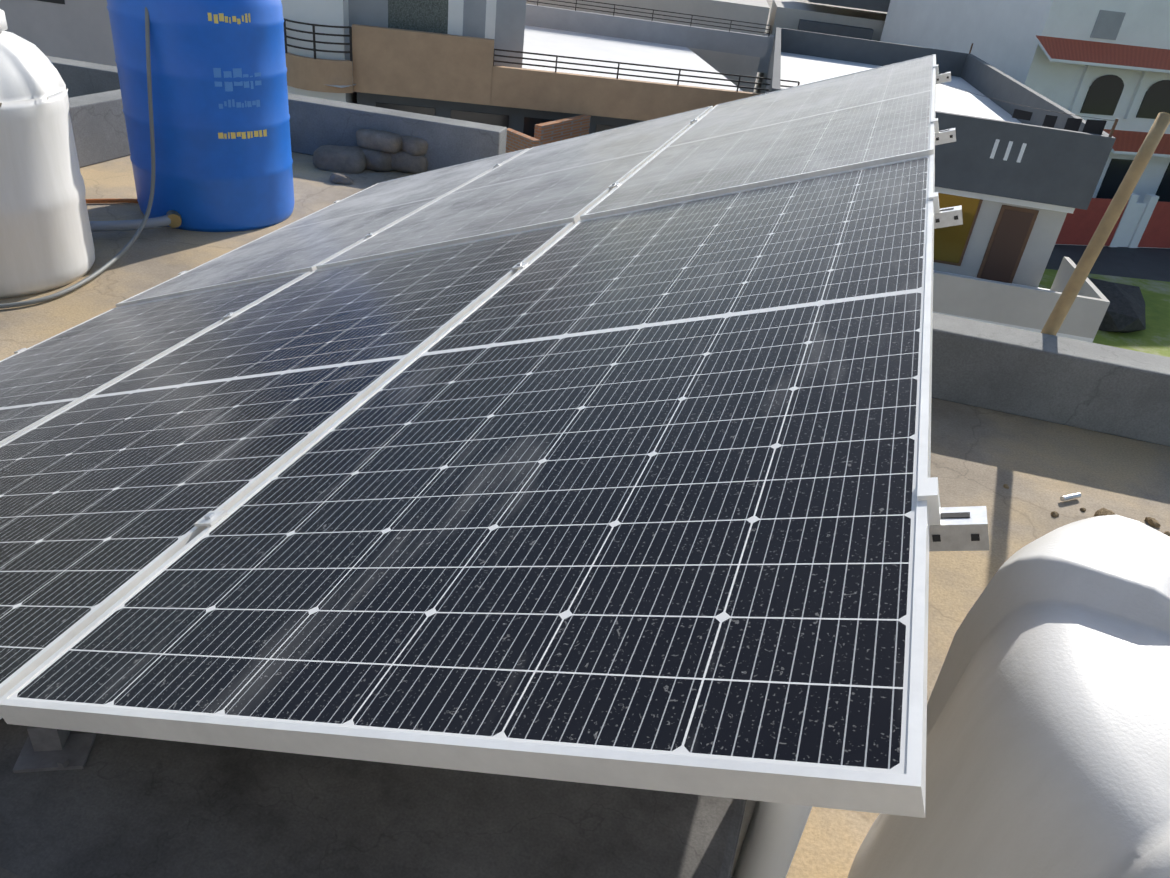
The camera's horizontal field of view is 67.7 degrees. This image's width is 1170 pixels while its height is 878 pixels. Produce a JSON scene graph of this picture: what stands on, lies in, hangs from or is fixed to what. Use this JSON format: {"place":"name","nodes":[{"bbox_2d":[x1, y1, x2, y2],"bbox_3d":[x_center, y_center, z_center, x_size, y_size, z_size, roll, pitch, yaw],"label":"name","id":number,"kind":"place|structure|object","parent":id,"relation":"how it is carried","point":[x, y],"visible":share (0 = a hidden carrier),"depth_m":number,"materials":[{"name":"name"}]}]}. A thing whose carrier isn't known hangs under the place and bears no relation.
{"place":"outdoors","nodes":[
{"label":"outdoors","id":0,"kind":"place"},
{"bbox_2d":[753,0,886,92],"bbox_3d":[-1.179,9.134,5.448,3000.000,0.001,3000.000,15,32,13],"label":"ground","id":1,"kind":"structure","parent":0,"point":[769,2],"depth_m":187.90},
{"bbox_2d":[0,0,116,66],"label":"building","id":2,"kind":"structure","parent":1,"relation":"on","point":[78,30],"depth_m":32.79,"materials":[{"name":"paint"}]},
{"bbox_2d":[281,0,769,137],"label":"tan building","id":3,"kind":"structure","parent":1,"relation":"on","point":[431,57],"depth_m":28.10,"materials":[{"name":"paint"}]},
{"bbox_2d":[283,18,355,92],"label":"curved balcony","id":4,"kind":"structure","parent":3,"relation":"attached to","point":[319,75],"depth_m":26.57,"materials":[{"name":"beige paint"}]},
{"bbox_2d":[493,49,799,91],"bbox_3d":[2.032,-11.660,27.859,9.911,0.500,0.049,3,31,-7],"label":"terrace rail","id":5,"kind":"object","parent":3,"relation":"on","point":[678,75],"visible":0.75,"depth_m":27.76,"materials":[{"name":"grey metal"}]},
{"bbox_2d":[526,0,770,36],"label":"terrace rail","id":6,"kind":"object","parent":3,"relation":"on","point":[614,8],"visible":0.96,"depth_m":45.43,"materials":[{"name":"grey metal"}]},
{"bbox_2d":[506,114,590,152],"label":"brick wall","id":7,"kind":"structure","parent":1,"relation":"on","point":[559,130],"depth_m":25.93,"materials":[{"name":"brown brick"}]},
{"bbox_2d":[755,0,889,93],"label":"grey white buildings","id":8,"kind":"structure","parent":1,"relation":"on","point":[866,24],"depth_m":52.39,"materials":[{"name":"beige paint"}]},
{"bbox_2d":[765,27,1118,342],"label":"neighbour house","id":9,"kind":"structure","parent":1,"relation":"on","point":[1018,190],"depth_m":24.43,"materials":[{"name":"paint"}]},
{"bbox_2d":[940,83,1114,120],"bbox_3d":[12.537,-9.812,25.284,0.012,0.293,6.527,-7,34,-23],"label":"clothes line","id":10,"kind":"object","parent":9,"relation":"on","point":[1030,107],"visible":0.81,"depth_m":24.90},
{"bbox_2d":[1012,109,1106,134],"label":"clothes","id":11,"kind":"object","parent":10,"relation":"hanging from","point":[1090,126],"visible":0.65,"depth_m":23.84,"materials":[{"name":"black fabric"}]},
{"bbox_2d":[880,0,1169,248],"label":"white houses","id":12,"kind":"structure","parent":1,"relation":"on","point":[1109,60],"depth_m":41.38,"materials":[{"name":"paint"}]},
{"bbox_2d":[1041,112,1169,335],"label":"bamboo pole","id":13,"kind":"object","parent":1,"relation":"on","point":[1099,238],"visible":0.33,"depth_m":5.02,"materials":[{"name":"beige wood"}]},
{"bbox_2d":[1038,269,1169,356],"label":"verge grass","id":14,"kind":"structure","parent":0,"point":[1153,337],"depth_m":33.12,"materials":[{"name":"green plant"}]},
{"bbox_2d":[1088,277,1145,332],"bbox_3d":[19.881,-5.140,32.733,3.873,1.222,3.913,1,31,-11],"label":"boulder","id":15,"kind":"object","parent":14,"relation":"on","point":[1125,312],"visible":0.46,"depth_m":31.54,"materials":[{"name":"grey stone"}]},
{"bbox_2d":[1045,245,1169,281],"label":"street","id":16,"kind":"structure","parent":0,"point":[1147,263],"depth_m":39.71,"materials":[{"name":"grey asphalt"}]},
{"bbox_3d":[0.040,4.555,5.333,17.910,8.100,10.726,15,32,13],"label":"building","id":17,"kind":"object","parent":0,"visible":0},
{"bbox_2d":[0,152,1169,877],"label":"roof slab","id":18,"kind":"structure","parent":17,"relation":"on","point":[982,456],"depth_m":4.66,"materials":[{"name":"concrete"}]},
{"bbox_2d":[0,9,94,298],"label":"white tank","id":19,"kind":"object","parent":18,"relation":"on","point":[46,241],"visible":1,"depth_m":4.85,"materials":[{"name":"white plastic"}]},
{"bbox_2d":[0,7,154,308],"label":"grey hose","id":20,"kind":"object","parent":18,"relation":"on","point":[126,247],"visible":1,"depth_m":5.56,"materials":[{"name":"grey rubber"}]},
{"bbox_2d":[69,89,130,167],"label":"parapet","id":21,"kind":"structure","parent":18,"relation":"on","point":[98,122],"depth_m":7.26,"materials":[{"name":"grey paint"}]},
{"bbox_2d":[86,199,137,202],"bbox_3d":[-3.920,-1.718,6.330,1.306,0.032,0.059,-8,34,-24],"label":"wooden plank","id":22,"kind":"object","parent":18,"relation":"on","point":[111,200],"visible":0.42,"depth_m":6.50,"materials":[{"name":"orange wood"}]},
{"bbox_2d":[107,0,293,231],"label":"blue tank","id":23,"kind":"object","parent":18,"relation":"on","point":[207,179],"visible":1,"depth_m":5.90,"materials":[{"name":"blue plastic"}]},
{"bbox_2d":[90,214,170,231],"bbox_3d":[-3.172,-1.457,5.914,0.816,0.070,0.167,-15,37,-32],"label":"pipe","id":24,"kind":"object","parent":23,"relation":"attached to","point":[128,225],"visible":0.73,"depth_m":5.89,"materials":[{"name":"grey plastic"}]},
{"bbox_2d":[166,210,181,227],"bbox_3d":[-2.898,-1.565,6.153,0.100,0.100,0.180,-6,33,-21],"label":"pipe fitting","id":25,"kind":"object","parent":23,"relation":"attached to","point":[175,218],"visible":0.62,"depth_m":6.09,"materials":[{"name":"gold metal"}]},
{"bbox_2d":[213,68,261,108],"bbox_3d":[-2.316,-2.354,5.853,0.322,0.254,0.024,-22,41,-39],"label":"printed lettering","id":26,"kind":"object","parent":23,"relation":"attached to","point":[237,72],"visible":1,"depth_m":5.82,"materials":[{"name":"blue paint"}]},
{"bbox_2d":[208,13,266,138],"bbox_3d":[-2.309,-2.410,5.822,0.346,0.786,0.028,-22,41,-39],"label":"yellow lettering","id":27,"kind":"object","parent":23,"relation":"attached to","point":[238,21],"visible":1,"depth_m":5.91,"materials":[{"name":"yellow paint"}]},
{"bbox_2d":[46,56,506,171],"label":"parapet","id":28,"kind":"structure","parent":18,"relation":"on","point":[315,123],"depth_m":8.06,"materials":[{"name":"grey paint"}]},
{"bbox_2d":[313,145,365,173],"bbox_3d":[-2.235,-2.551,7.960,0.465,0.202,0.295,5,31,-4],"label":"sandbag","id":29,"kind":"object","parent":18,"relation":"on","point":[341,159],"visible":0.96,"depth_m":7.85,"materials":[{"name":"grey fabric"}]},
{"bbox_2d":[330,172,352,184],"bbox_3d":[-2.137,-2.296,7.651,0.199,0.075,0.219,-1,32,-13],"label":"rock","id":30,"kind":"object","parent":18,"relation":"on","point":[338,178],"visible":1,"depth_m":7.58,"materials":[{"name":"grey stone"}]},
{"bbox_2d":[352,146,391,171],"bbox_3d":[-1.984,-2.613,8.122,0.466,0.206,0.312,15,32,13],"label":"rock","id":31,"kind":"object","parent":18,"relation":"on","point":[379,161],"visible":0.4,"depth_m":7.98,"materials":[{"name":"grey stone"}]},
{"bbox_2d":[356,129,401,152],"bbox_3d":[-1.883,-2.750,8.050,0.428,0.184,0.297,15,32,13],"label":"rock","id":32,"kind":"object","parent":31,"relation":"on","point":[382,141],"visible":0.85,"depth_m":7.93,"materials":[{"name":"grey stone"}]},
{"bbox_2d":[0,718,746,877],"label":"platform","id":33,"kind":"structure","parent":18,"relation":"on","point":[118,806],"depth_m":1.15,"materials":[{"name":"concrete"}]},
{"bbox_2d":[13,726,95,772],"bbox_3d":[-0.719,0.408,1.177,0.085,0.051,0.062,0,31,-11],"label":"stand","id":34,"kind":"object","parent":33,"relation":"on","point":[47,749],"visible":0.86,"depth_m":1.18,"materials":[{"name":"grey metal"}]},
{"bbox_2d":[389,150,427,173],"bbox_3d":[-1.688,-2.610,8.167,0.476,0.207,0.307,10,31,5],"label":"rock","id":35,"kind":"object","parent":18,"relation":"on","point":[403,161],"visible":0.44,"depth_m":8.03,"materials":[{"name":"grey stone"}]},
{"bbox_2d":[401,136,427,155],"bbox_3d":[-1.614,-2.762,8.130,0.288,0.173,0.440,-21,41,-39],"label":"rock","id":36,"kind":"object","parent":35,"relation":"on","point":[413,146],"visible":0.44,"depth_m":7.97,"materials":[{"name":"grey stone"}]},
{"bbox_2d":[730,800,756,877],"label":"legs","id":37,"kind":"object","parent":18,"relation":"on","point":[749,811],"depth_m":1.36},
{"bbox_2d":[0,271,310,444],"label":"panel","id":38,"kind":"object","parent":37,"relation":"on","point":[48,377],"visible":0.77,"depth_m":3.14,"materials":[{"name":"glass"}]},
{"bbox_2d":[14,65,940,526],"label":"clamps","id":39,"kind":"object","parent":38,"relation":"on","point":[928,489],"visible":0.83,"depth_m":1.47,"materials":[{"name":"metal"}]},
{"bbox_2d":[0,222,573,718],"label":"panel","id":40,"kind":"object","parent":37,"relation":"on","point":[112,492],"visible":0.92,"depth_m":2.03,"materials":[{"name":"glass"}]},
{"bbox_2d":[115,148,528,306],"bbox_3d":[-1.228,-1.178,4.646,1.069,0.518,2.291,15,32,13],"label":"panel","id":41,"kind":"object","parent":37,"relation":"on","point":[311,242],"visible":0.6,"depth_m":4.33,"materials":[{"name":"glass"}]},
{"bbox_2d":[0,154,934,817],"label":"panel","id":42,"kind":"object","parent":37,"relation":"on","point":[626,500],"visible":1,"depth_m":1.16,"materials":[{"name":"glass"}]},
{"bbox_2d":[316,106,712,269],"bbox_3d":[-0.176,-1.256,4.173,1.069,0.518,2.291,15,32,13],"label":"panel","id":43,"kind":"object","parent":37,"relation":"on","point":[558,182],"visible":0.75,"depth_m":3.82,"materials":[{"name":"glass"}]},
{"bbox_2d":[579,54,935,219],"bbox_3d":[0.876,-1.335,3.700,1.069,0.518,2.291,15,32,13],"label":"panel","id":44,"kind":"object","parent":37,"relation":"on","point":[874,116],"visible":0.81,"depth_m":3.31,"materials":[{"name":"glass"}]},
{"bbox_2d":[936,71,950,83],"bbox_3d":[0.039,-1.535,4.720,3.355,1.344,0.040,16,32,14],"label":"rail","id":45,"kind":"object","parent":37,"relation":"on","point":[943,77],"visible":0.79,"depth_m":3.98,"materials":[{"name":"grey metal"}]},
{"bbox_2d":[935,128,955,144],"bbox_3d":[-0.407,-0.884,3.618,3.355,1.344,0.040,16,32,14],"label":"rail","id":46,"kind":"object","parent":37,"relation":"on","point":[945,136],"visible":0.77,"depth_m":2.88,"materials":[{"name":"grey metal"}]},
{"bbox_2d":[934,205,962,228],"bbox_3d":[-0.714,-0.424,2.859,3.355,1.344,0.040,16,32,14],"label":"rail","id":47,"kind":"object","parent":37,"relation":"on","point":[948,216],"visible":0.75,"depth_m":2.12,"materials":[{"name":"grey metal"}]},
{"bbox_2d":[929,506,988,550],"bbox_3d":[-1.160,0.226,1.757,3.355,1.344,0.040,16,32,14],"label":"rail","id":48,"kind":"object","parent":37,"relation":"on","point":[962,529],"visible":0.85,"depth_m":1.02,"materials":[{"name":"grey metal"}]},
{"bbox_2d":[732,801,811,877],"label":"pvc drain","id":49,"kind":"object","parent":18,"relation":"on","point":[772,839],"visible":0.35,"depth_m":1.29,"materials":[{"name":"white plastic"}]},
{"bbox_2d":[848,515,1169,877],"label":"white tank","id":50,"kind":"object","parent":18,"relation":"on","point":[1048,734],"visible":0.96,"depth_m":1.38,"materials":[{"name":"white plastic"}]},
{"bbox_2d":[931,312,1169,446],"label":"parapet","id":51,"kind":"structure","parent":18,"relation":"on","point":[1115,391],"depth_m":4.96,"materials":[{"name":"grey paint"}]},
{"bbox_2d":[1051,511,1058,516],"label":"pebble","id":52,"kind":"object","parent":18,"relation":"on","point":[1054,514],"visible":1,"depth_m":4.17,"materials":[{"name":"brown stone"}]},
{"bbox_2d":[1060,493,1080,500],"bbox_3d":[2.400,0.286,4.312,0.121,0.026,0.026,-8,34,-24],"label":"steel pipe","id":53,"kind":"object","parent":18,"relation":"on","point":[1070,496],"visible":0.98,"depth_m":4.30,"materials":[{"name":"silver metal"}]},
{"bbox_2d":[1094,508,1114,516],"bbox_3d":[2.507,0.366,4.197,0.111,0.048,0.087,4,31,-6],"label":"rubble","id":54,"kind":"object","parent":18,"relation":"on","point":[1102,512],"visible":0.54,"depth_m":4.19,"materials":[{"name":"brown stone"}]},
{"bbox_2d":[1145,517,1160,527],"bbox_3d":[2.743,0.398,4.213,0.049,0.027,0.074,3,31,-7],"label":"rubble","id":55,"kind":"object","parent":18,"relation":"on","point":[1152,522],"visible":1,"depth_m":4.20,"materials":[{"name":"brown stone"}]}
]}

